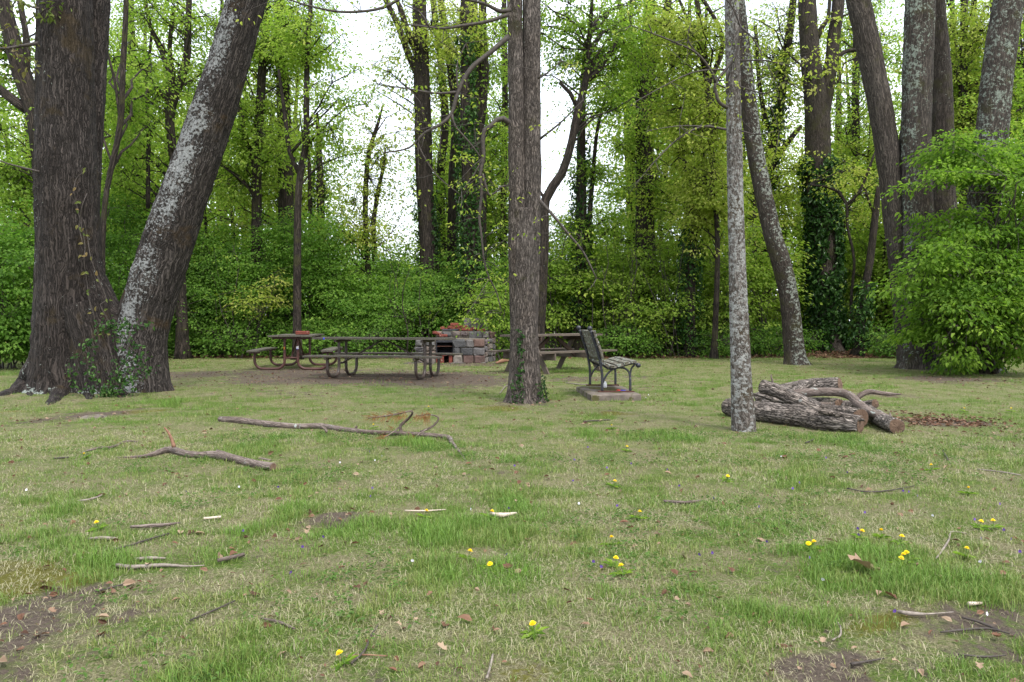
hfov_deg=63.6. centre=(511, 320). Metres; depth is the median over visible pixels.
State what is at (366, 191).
gap tree
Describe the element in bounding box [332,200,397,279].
understory tree
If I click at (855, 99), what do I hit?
gap tree
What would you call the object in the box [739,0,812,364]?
leaning tree
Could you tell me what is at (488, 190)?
understory tree
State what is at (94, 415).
flat stone
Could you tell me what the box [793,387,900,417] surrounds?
bent branch
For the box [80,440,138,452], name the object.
fallen branch
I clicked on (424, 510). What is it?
stick
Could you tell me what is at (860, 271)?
woodland shrub
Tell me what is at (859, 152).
understory tree
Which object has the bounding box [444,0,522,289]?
grey double tree
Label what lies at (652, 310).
woodland shrub
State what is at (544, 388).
ivy vine
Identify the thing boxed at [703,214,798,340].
woodland shrub
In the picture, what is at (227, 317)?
sapling clump
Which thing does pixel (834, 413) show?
bark piece
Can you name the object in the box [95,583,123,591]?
stick
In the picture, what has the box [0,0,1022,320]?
sky
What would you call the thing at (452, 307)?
woodland shrub
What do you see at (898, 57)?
understory tree
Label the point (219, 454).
fallen branch
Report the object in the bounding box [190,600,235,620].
stick
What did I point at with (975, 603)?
stick
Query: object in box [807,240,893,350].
woodland shrub
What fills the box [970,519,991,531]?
dandelion
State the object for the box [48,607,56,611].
dry leaf
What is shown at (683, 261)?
ivy vine
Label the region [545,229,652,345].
woodland shrub
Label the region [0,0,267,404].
twin trunk tree
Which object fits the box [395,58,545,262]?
tree
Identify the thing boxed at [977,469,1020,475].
stick
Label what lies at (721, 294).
woodland shrub
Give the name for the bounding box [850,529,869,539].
dandelion
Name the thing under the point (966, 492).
dandelion
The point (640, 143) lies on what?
broad dark tree
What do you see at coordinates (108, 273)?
woodland shrub
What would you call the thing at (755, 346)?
woodland shrub
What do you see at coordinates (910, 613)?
stick
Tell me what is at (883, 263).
understory tree
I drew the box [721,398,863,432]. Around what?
log
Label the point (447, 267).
woodland shrub
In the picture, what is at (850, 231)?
woodland shrub
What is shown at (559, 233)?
understory tree
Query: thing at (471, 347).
stone fireplace
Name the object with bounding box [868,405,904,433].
log
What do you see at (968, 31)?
tree
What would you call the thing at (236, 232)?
woodland shrub
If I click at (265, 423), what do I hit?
fallen branch
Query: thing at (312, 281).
dome shrub
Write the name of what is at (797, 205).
tree
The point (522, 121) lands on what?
double stem tree
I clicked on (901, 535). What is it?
dandelion
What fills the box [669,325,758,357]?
woodland shrub
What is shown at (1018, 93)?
understory tree
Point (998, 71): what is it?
lichen trunk tree
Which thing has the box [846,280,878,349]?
ivy vine
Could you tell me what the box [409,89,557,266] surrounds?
tree
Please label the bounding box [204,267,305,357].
yellow twig sapling
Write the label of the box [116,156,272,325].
understory tree
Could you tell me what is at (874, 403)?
log
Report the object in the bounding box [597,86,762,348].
understory tree
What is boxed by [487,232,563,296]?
understory tree
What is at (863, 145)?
tree
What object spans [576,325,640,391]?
iron bench
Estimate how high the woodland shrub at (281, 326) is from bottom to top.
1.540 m
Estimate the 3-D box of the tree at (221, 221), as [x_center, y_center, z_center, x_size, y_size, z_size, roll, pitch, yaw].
[-14.229,-5.364,38.203,9.921,13.307,9.323,0,0,-16]
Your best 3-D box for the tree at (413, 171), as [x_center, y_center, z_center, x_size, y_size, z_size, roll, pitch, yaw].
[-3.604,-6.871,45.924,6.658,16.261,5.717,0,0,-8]
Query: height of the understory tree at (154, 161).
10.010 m
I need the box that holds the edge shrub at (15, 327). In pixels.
[0,197,34,368]
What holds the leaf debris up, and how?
on the ground at (970, 643)
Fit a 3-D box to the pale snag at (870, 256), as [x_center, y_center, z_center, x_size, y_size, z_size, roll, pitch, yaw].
[10.252,-1.330,24.007,0.874,5.092,0.563,0,0,-16]
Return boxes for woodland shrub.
[1,205,31,307]
[6,176,139,286]
[8,224,137,294]
[107,236,211,320]
[142,196,235,335]
[167,316,274,358]
[167,327,218,356]
[193,202,302,343]
[195,210,248,330]
[198,313,307,358]
[244,201,355,324]
[245,320,403,357]
[331,212,418,326]
[333,316,422,354]
[334,255,419,347]
[362,247,446,350]
[378,233,419,283]
[402,230,506,331]
[422,252,573,346]
[488,216,623,350]
[495,327,553,356]
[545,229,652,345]
[546,227,616,347]
[548,240,719,357]
[555,182,672,340]
[580,321,673,359]
[588,200,728,351]
[611,205,728,354]
[627,222,751,347]
[648,218,799,355]
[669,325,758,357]
[672,219,823,355]
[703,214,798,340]
[723,320,830,356]
[745,203,867,348]
[754,264,857,336]
[787,194,883,331]
[799,223,891,350]
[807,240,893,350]
[838,322,895,357]
[844,201,892,346]
[845,208,1010,346]
[957,191,1023,356]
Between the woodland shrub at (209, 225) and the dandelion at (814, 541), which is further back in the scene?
the woodland shrub at (209, 225)
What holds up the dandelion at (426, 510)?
on the ground at (970, 643)
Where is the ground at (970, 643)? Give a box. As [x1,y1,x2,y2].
[0,321,1023,681]
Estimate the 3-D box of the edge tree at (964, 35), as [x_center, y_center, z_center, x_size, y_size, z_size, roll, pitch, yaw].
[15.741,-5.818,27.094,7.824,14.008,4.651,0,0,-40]
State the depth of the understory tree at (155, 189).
24.63 m
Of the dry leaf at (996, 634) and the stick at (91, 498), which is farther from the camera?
the stick at (91, 498)
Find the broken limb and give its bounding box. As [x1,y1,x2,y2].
[792,378,818,389]
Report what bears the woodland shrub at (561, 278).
on the ground at (970, 643)
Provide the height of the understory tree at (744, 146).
12.406 m
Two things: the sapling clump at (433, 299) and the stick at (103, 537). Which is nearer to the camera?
the stick at (103, 537)
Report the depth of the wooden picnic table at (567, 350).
17.28 m
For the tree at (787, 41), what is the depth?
28.82 m
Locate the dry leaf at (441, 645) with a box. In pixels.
[436,642,446,649]
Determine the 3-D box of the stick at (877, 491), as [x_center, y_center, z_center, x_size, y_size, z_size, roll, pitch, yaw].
[2.340,1.056,5.164,0.466,0.011,0.123,0,0,-9]
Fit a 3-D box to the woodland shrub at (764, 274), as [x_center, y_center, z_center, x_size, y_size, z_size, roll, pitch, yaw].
[7.230,-0.927,26.261,5.188,4.537,6.390,0,0,16]
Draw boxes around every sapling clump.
[187,241,283,355]
[381,241,459,351]
[571,237,645,356]
[602,225,669,356]
[629,245,713,356]
[698,244,763,355]
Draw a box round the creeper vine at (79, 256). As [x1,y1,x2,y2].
[70,168,113,335]
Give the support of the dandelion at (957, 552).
on the ground at (970, 643)
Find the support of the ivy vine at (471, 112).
attached to the tree at (464, 4)
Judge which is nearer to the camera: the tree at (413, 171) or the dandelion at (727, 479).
the dandelion at (727, 479)
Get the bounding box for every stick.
[78,494,101,500]
[88,536,116,538]
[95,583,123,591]
[114,533,168,549]
[115,563,204,568]
[130,522,179,527]
[135,556,165,560]
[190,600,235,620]
[204,516,220,519]
[217,553,244,561]
[261,617,295,629]
[340,654,387,657]
[351,624,377,664]
[405,509,445,510]
[485,653,493,679]
[490,512,516,517]
[583,419,609,421]
[663,499,701,503]
[832,622,841,640]
[847,485,914,492]
[850,657,883,665]
[897,610,953,615]
[935,531,966,558]
[940,627,1009,633]
[958,653,1005,657]
[962,617,1000,631]
[967,602,981,605]
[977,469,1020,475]
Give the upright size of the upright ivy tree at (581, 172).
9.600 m
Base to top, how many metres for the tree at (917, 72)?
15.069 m
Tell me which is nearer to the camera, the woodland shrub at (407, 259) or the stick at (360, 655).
the stick at (360, 655)
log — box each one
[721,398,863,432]
[753,377,842,400]
[758,380,821,407]
[761,399,867,425]
[809,397,842,404]
[841,399,878,407]
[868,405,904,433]
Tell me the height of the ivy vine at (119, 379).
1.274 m
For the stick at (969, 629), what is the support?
on the ground at (970, 643)
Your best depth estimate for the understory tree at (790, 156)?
32.95 m
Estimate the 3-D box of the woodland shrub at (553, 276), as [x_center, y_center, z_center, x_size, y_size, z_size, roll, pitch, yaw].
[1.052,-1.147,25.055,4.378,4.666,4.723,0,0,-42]
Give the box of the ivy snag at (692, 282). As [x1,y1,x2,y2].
[647,121,752,357]
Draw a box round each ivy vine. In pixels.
[65,315,159,397]
[310,158,332,347]
[411,179,444,280]
[452,33,486,328]
[509,375,549,403]
[514,328,525,381]
[565,129,594,339]
[674,159,717,346]
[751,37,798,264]
[796,153,849,352]
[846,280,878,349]
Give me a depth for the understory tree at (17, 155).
28.52 m
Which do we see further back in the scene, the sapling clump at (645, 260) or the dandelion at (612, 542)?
the sapling clump at (645, 260)
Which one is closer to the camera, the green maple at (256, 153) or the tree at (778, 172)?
the green maple at (256, 153)
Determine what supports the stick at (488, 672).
on the ground at (970, 643)
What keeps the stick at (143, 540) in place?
on the ground at (970, 643)
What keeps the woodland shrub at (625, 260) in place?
on the ground at (970, 643)
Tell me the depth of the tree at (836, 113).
41.80 m
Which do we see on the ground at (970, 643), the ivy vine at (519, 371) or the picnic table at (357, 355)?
the picnic table at (357, 355)
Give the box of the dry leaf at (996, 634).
[991,632,1001,636]
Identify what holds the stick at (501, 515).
on the ground at (970, 643)
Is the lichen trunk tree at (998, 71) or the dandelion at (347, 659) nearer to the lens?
the dandelion at (347, 659)
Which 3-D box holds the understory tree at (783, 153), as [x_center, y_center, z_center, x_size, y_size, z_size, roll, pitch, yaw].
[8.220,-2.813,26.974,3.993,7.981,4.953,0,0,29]
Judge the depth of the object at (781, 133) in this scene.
28.76 m
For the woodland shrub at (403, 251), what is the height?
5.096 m
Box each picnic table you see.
[246,334,342,369]
[302,337,462,379]
[486,333,616,373]
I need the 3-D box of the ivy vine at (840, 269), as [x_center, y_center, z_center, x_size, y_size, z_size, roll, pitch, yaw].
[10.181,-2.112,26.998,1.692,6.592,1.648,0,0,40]
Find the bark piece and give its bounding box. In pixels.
[818,409,864,420]
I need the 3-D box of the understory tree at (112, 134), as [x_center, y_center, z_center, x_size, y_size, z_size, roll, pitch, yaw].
[-13.953,-4.685,28.103,6.733,11.774,5.342,0,0,-2]
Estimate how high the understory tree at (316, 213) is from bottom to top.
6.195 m
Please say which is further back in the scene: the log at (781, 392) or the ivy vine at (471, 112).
the ivy vine at (471, 112)
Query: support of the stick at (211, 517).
on the ground at (970, 643)
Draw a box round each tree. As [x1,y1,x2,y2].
[0,0,35,301]
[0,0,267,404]
[0,11,34,219]
[0,13,34,203]
[0,14,34,227]
[0,149,32,344]
[8,5,187,280]
[22,29,183,270]
[101,0,182,273]
[102,165,240,322]
[104,1,207,206]
[104,9,219,225]
[107,112,181,280]
[113,47,296,248]
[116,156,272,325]
[143,14,324,326]
[155,0,294,242]
[176,68,328,328]
[194,0,353,353]
[206,95,315,287]
[233,38,377,232]
[235,0,622,403]
[235,78,336,251]
[247,189,362,313]
[257,0,407,359]
[287,101,425,354]
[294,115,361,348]
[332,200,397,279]
[351,0,491,337]
[383,175,504,315]
[392,80,484,260]
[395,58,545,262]
[397,79,508,254]
[402,0,461,324]
[406,0,500,313]
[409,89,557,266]
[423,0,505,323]
[433,136,552,266]
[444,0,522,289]
[460,0,546,342]
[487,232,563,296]
[506,0,669,360]
[545,69,749,262]
[549,48,637,349]
[549,214,575,332]
[559,0,677,245]
[563,168,680,316]
[570,0,754,353]
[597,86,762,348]
[598,12,744,341]
[602,0,770,241]
[603,0,804,342]
[610,0,816,431]
[623,0,769,358]
[651,147,793,311]
[680,19,803,269]
[709,110,825,328]
[722,0,903,353]
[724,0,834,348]
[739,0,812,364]
[746,108,803,237]
[746,216,857,348]
[748,121,851,285]
[762,9,901,253]
[777,154,880,301]
[781,126,833,262]
[788,107,899,261]
[797,0,903,251]
[831,32,900,339]
[831,83,957,223]
[832,0,1022,258]
[834,187,893,350]
[839,0,1023,250]
[845,0,902,362]
[872,119,1023,274]
[890,0,1022,142]
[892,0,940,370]
[897,0,1023,219]
[931,0,958,359]
[945,0,1023,371]
[949,0,1022,343]
[953,9,1023,329]
[1007,10,1023,198]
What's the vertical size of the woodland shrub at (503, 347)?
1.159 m
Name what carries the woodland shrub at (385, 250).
on the ground at (970, 643)
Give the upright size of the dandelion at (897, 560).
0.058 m
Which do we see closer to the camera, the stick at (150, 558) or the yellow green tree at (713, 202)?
the stick at (150, 558)
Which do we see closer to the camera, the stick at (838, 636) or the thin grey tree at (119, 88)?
the stick at (838, 636)
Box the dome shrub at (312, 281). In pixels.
[170,204,424,354]
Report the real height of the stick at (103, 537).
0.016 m
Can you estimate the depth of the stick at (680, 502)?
4.86 m
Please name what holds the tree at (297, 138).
on the ground at (970, 643)
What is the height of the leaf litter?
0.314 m
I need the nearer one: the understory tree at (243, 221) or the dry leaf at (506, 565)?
the dry leaf at (506, 565)
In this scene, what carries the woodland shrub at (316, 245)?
on the ground at (970, 643)
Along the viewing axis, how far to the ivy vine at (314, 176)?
26.89 m
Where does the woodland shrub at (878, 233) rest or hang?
on the ground at (970, 643)
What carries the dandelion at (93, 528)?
on the ground at (970, 643)
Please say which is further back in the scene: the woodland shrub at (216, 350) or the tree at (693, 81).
the tree at (693, 81)
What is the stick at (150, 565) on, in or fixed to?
on the ground at (970, 643)
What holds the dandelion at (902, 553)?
on the ground at (970, 643)
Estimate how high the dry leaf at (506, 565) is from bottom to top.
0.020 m
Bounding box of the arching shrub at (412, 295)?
[339,243,509,350]
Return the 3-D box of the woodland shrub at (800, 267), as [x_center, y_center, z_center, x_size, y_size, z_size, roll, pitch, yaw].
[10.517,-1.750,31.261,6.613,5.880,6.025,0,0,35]
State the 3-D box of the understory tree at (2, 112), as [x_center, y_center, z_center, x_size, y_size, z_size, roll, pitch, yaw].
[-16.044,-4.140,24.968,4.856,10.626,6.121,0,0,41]
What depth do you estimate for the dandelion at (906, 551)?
3.68 m
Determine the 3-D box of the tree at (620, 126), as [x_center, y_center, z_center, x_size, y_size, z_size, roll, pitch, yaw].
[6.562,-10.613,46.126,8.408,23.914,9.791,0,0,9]
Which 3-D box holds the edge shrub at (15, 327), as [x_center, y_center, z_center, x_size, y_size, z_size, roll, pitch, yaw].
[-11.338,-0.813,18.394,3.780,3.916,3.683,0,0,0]
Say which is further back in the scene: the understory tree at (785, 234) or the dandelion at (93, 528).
the understory tree at (785, 234)
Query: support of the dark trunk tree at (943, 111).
on the ground at (970, 643)
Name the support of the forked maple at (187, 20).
on the ground at (970, 643)
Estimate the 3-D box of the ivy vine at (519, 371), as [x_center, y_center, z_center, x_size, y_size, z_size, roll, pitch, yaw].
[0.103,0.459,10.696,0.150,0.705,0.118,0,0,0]
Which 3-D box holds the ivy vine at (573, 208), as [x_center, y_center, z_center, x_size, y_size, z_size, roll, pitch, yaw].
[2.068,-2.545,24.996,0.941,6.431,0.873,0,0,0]
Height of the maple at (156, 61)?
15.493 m
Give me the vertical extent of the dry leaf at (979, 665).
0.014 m
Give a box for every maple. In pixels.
[100,0,201,264]
[100,0,223,358]
[164,0,359,352]
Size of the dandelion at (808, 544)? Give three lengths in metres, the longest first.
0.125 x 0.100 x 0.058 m
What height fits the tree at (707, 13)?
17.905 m
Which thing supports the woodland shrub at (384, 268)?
on the ground at (970, 643)
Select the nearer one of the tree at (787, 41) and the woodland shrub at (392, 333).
the woodland shrub at (392, 333)
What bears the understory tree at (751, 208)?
on the ground at (970, 643)
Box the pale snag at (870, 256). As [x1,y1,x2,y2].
[848,186,879,356]
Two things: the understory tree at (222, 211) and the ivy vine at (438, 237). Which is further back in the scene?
the understory tree at (222, 211)
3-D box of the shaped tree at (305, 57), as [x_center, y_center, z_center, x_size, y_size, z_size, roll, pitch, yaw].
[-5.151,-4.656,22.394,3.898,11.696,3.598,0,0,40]
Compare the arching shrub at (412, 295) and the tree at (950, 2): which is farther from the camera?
the tree at (950, 2)
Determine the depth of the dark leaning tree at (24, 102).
19.91 m
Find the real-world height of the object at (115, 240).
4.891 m
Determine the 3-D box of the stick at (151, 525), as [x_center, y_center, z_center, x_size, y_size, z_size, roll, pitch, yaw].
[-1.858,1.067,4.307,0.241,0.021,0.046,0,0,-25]
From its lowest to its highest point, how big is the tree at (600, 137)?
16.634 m
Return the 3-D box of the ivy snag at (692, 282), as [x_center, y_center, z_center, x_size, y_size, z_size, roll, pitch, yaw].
[5.473,-2.306,24.075,3.221,7.008,3.118,0,0,0]
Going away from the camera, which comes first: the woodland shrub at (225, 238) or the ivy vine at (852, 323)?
the ivy vine at (852, 323)
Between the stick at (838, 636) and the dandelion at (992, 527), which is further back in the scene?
the dandelion at (992, 527)
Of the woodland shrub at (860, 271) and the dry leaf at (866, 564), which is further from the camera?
the woodland shrub at (860, 271)
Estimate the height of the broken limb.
0.226 m
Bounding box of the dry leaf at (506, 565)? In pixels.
[503,563,512,568]
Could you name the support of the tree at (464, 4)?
on the ground at (970, 643)
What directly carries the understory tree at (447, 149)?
on the ground at (970, 643)
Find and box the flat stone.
[79,414,108,418]
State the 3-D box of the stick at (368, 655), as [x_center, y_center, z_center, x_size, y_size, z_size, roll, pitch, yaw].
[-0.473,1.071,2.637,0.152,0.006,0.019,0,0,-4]
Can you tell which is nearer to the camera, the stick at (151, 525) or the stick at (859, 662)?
the stick at (859, 662)
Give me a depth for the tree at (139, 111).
40.00 m
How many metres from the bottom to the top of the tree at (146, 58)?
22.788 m
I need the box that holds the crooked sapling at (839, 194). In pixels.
[800,151,882,340]
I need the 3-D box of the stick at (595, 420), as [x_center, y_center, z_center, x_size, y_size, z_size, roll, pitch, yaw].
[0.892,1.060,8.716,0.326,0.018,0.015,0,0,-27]
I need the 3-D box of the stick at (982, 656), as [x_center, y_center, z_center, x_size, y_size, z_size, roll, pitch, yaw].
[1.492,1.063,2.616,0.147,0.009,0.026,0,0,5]
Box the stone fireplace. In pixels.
[414,318,495,362]
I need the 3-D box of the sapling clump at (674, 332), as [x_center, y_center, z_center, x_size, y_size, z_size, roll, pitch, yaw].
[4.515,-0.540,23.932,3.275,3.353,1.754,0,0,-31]
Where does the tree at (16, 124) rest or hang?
on the ground at (970, 643)
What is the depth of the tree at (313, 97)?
45.96 m
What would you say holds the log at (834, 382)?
on the ground at (970, 643)
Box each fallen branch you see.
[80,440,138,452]
[117,427,275,469]
[218,408,465,459]
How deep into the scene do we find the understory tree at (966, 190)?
23.65 m
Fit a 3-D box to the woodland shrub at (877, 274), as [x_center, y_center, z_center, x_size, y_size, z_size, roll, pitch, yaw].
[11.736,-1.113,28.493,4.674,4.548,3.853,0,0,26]
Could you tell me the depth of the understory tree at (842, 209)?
28.62 m
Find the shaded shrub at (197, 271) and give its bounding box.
[168,226,274,354]
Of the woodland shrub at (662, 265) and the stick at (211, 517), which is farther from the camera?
the woodland shrub at (662, 265)
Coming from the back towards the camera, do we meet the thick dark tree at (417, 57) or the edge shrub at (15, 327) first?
the thick dark tree at (417, 57)
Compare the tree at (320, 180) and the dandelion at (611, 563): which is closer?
the dandelion at (611, 563)
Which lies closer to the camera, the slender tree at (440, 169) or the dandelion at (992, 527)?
the dandelion at (992, 527)
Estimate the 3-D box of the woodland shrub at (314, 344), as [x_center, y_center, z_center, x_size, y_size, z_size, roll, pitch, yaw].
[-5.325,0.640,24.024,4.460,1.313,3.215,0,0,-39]
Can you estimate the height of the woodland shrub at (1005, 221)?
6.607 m
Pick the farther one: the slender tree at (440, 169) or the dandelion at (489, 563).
the slender tree at (440, 169)
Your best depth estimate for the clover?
4.64 m
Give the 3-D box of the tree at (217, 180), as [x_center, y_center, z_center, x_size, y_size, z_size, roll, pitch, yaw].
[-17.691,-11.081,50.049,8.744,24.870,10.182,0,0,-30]
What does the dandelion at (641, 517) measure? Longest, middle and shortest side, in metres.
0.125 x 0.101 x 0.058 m
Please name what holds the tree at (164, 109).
on the ground at (970, 643)
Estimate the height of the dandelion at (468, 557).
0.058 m
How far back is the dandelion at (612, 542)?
3.96 m
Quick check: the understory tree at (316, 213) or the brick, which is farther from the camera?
the understory tree at (316, 213)
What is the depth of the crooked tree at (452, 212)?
27.84 m
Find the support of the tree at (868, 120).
on the ground at (970, 643)
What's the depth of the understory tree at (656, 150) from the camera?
29.81 m
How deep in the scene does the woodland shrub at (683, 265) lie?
29.98 m
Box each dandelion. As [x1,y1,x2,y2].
[86,520,105,532]
[330,650,358,671]
[416,509,430,518]
[458,549,475,560]
[480,561,500,574]
[520,620,547,640]
[599,535,620,545]
[602,556,625,569]
[605,479,619,487]
[607,563,634,575]
[628,510,648,519]
[720,474,734,482]
[799,541,819,551]
[807,540,824,550]
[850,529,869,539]
[871,528,891,537]
[887,556,908,568]
[890,534,910,545]
[895,550,919,561]
[901,552,919,561]
[952,546,975,558]
[956,486,978,493]
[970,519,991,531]
[982,519,1005,528]
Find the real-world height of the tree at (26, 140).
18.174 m
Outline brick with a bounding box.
[295,331,309,334]
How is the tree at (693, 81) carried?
on the ground at (970, 643)
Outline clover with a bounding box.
[2,427,1023,681]
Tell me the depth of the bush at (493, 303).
21.99 m
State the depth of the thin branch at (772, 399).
9.45 m
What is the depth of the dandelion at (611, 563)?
3.59 m
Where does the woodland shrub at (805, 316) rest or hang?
on the ground at (970, 643)
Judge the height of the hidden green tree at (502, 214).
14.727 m
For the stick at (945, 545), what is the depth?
3.94 m
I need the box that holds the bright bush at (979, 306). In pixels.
[854,125,1023,375]
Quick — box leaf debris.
[0,357,1023,681]
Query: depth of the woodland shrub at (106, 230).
29.89 m
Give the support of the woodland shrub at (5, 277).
on the ground at (970, 643)
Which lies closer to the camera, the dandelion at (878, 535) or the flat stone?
the dandelion at (878, 535)
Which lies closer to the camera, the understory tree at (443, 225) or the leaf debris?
the leaf debris
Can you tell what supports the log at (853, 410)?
on the ground at (970, 643)
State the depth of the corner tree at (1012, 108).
27.79 m
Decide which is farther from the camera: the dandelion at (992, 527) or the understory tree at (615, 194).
the understory tree at (615, 194)
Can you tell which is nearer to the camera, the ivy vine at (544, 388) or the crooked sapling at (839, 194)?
the ivy vine at (544, 388)
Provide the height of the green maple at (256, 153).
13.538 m
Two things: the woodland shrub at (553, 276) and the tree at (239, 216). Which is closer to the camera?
the woodland shrub at (553, 276)
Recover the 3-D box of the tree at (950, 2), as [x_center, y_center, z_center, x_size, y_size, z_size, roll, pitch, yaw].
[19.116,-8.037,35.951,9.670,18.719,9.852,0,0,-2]
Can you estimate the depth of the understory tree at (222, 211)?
29.99 m
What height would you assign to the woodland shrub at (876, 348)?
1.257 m
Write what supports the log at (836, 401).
on the ground at (970, 643)
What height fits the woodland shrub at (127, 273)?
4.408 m
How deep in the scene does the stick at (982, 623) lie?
2.89 m
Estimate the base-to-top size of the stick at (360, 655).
0.010 m
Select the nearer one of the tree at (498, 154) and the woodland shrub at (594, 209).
the woodland shrub at (594, 209)
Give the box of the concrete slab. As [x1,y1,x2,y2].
[576,386,640,400]
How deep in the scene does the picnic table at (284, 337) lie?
17.84 m
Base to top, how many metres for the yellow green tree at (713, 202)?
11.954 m
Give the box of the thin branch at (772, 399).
[753,393,787,403]
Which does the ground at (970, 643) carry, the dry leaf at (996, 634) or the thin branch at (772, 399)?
the dry leaf at (996, 634)
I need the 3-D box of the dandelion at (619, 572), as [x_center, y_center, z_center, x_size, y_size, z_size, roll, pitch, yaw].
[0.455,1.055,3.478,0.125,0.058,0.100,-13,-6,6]
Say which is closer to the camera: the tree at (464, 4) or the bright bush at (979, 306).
the bright bush at (979, 306)
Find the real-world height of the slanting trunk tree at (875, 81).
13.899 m
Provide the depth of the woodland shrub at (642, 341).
23.51 m
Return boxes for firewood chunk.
[495,359,508,363]
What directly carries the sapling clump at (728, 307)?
on the ground at (970, 643)
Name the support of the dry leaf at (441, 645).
on the ground at (970, 643)
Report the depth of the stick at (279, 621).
2.92 m
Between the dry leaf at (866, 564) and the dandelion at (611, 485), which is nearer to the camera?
the dry leaf at (866, 564)
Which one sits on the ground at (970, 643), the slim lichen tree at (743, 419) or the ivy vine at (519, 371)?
the slim lichen tree at (743, 419)
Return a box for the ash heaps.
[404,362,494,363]
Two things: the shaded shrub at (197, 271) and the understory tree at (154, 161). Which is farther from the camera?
the understory tree at (154, 161)
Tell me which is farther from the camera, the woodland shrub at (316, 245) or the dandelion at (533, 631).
the woodland shrub at (316, 245)
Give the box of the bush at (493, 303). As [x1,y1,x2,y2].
[438,255,509,359]
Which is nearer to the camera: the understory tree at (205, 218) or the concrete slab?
the concrete slab
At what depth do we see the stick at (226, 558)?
3.67 m
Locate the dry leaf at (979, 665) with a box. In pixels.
[975,662,983,668]
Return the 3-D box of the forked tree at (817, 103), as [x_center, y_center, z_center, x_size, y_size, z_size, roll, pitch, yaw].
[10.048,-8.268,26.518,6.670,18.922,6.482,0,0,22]
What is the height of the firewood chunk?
0.105 m
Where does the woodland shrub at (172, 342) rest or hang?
on the ground at (970, 643)
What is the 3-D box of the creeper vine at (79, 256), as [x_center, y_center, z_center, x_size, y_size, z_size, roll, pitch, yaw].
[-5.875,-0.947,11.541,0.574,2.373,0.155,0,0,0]
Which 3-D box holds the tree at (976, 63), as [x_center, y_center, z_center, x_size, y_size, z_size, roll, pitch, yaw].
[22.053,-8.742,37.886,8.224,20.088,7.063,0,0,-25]
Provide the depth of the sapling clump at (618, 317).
24.06 m
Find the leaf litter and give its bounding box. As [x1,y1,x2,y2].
[6,348,1019,433]
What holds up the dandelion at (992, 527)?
on the ground at (970, 643)
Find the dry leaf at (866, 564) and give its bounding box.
[847,553,879,570]
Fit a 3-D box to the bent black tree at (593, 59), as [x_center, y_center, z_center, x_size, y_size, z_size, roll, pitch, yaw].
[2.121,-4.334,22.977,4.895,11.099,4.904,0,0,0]

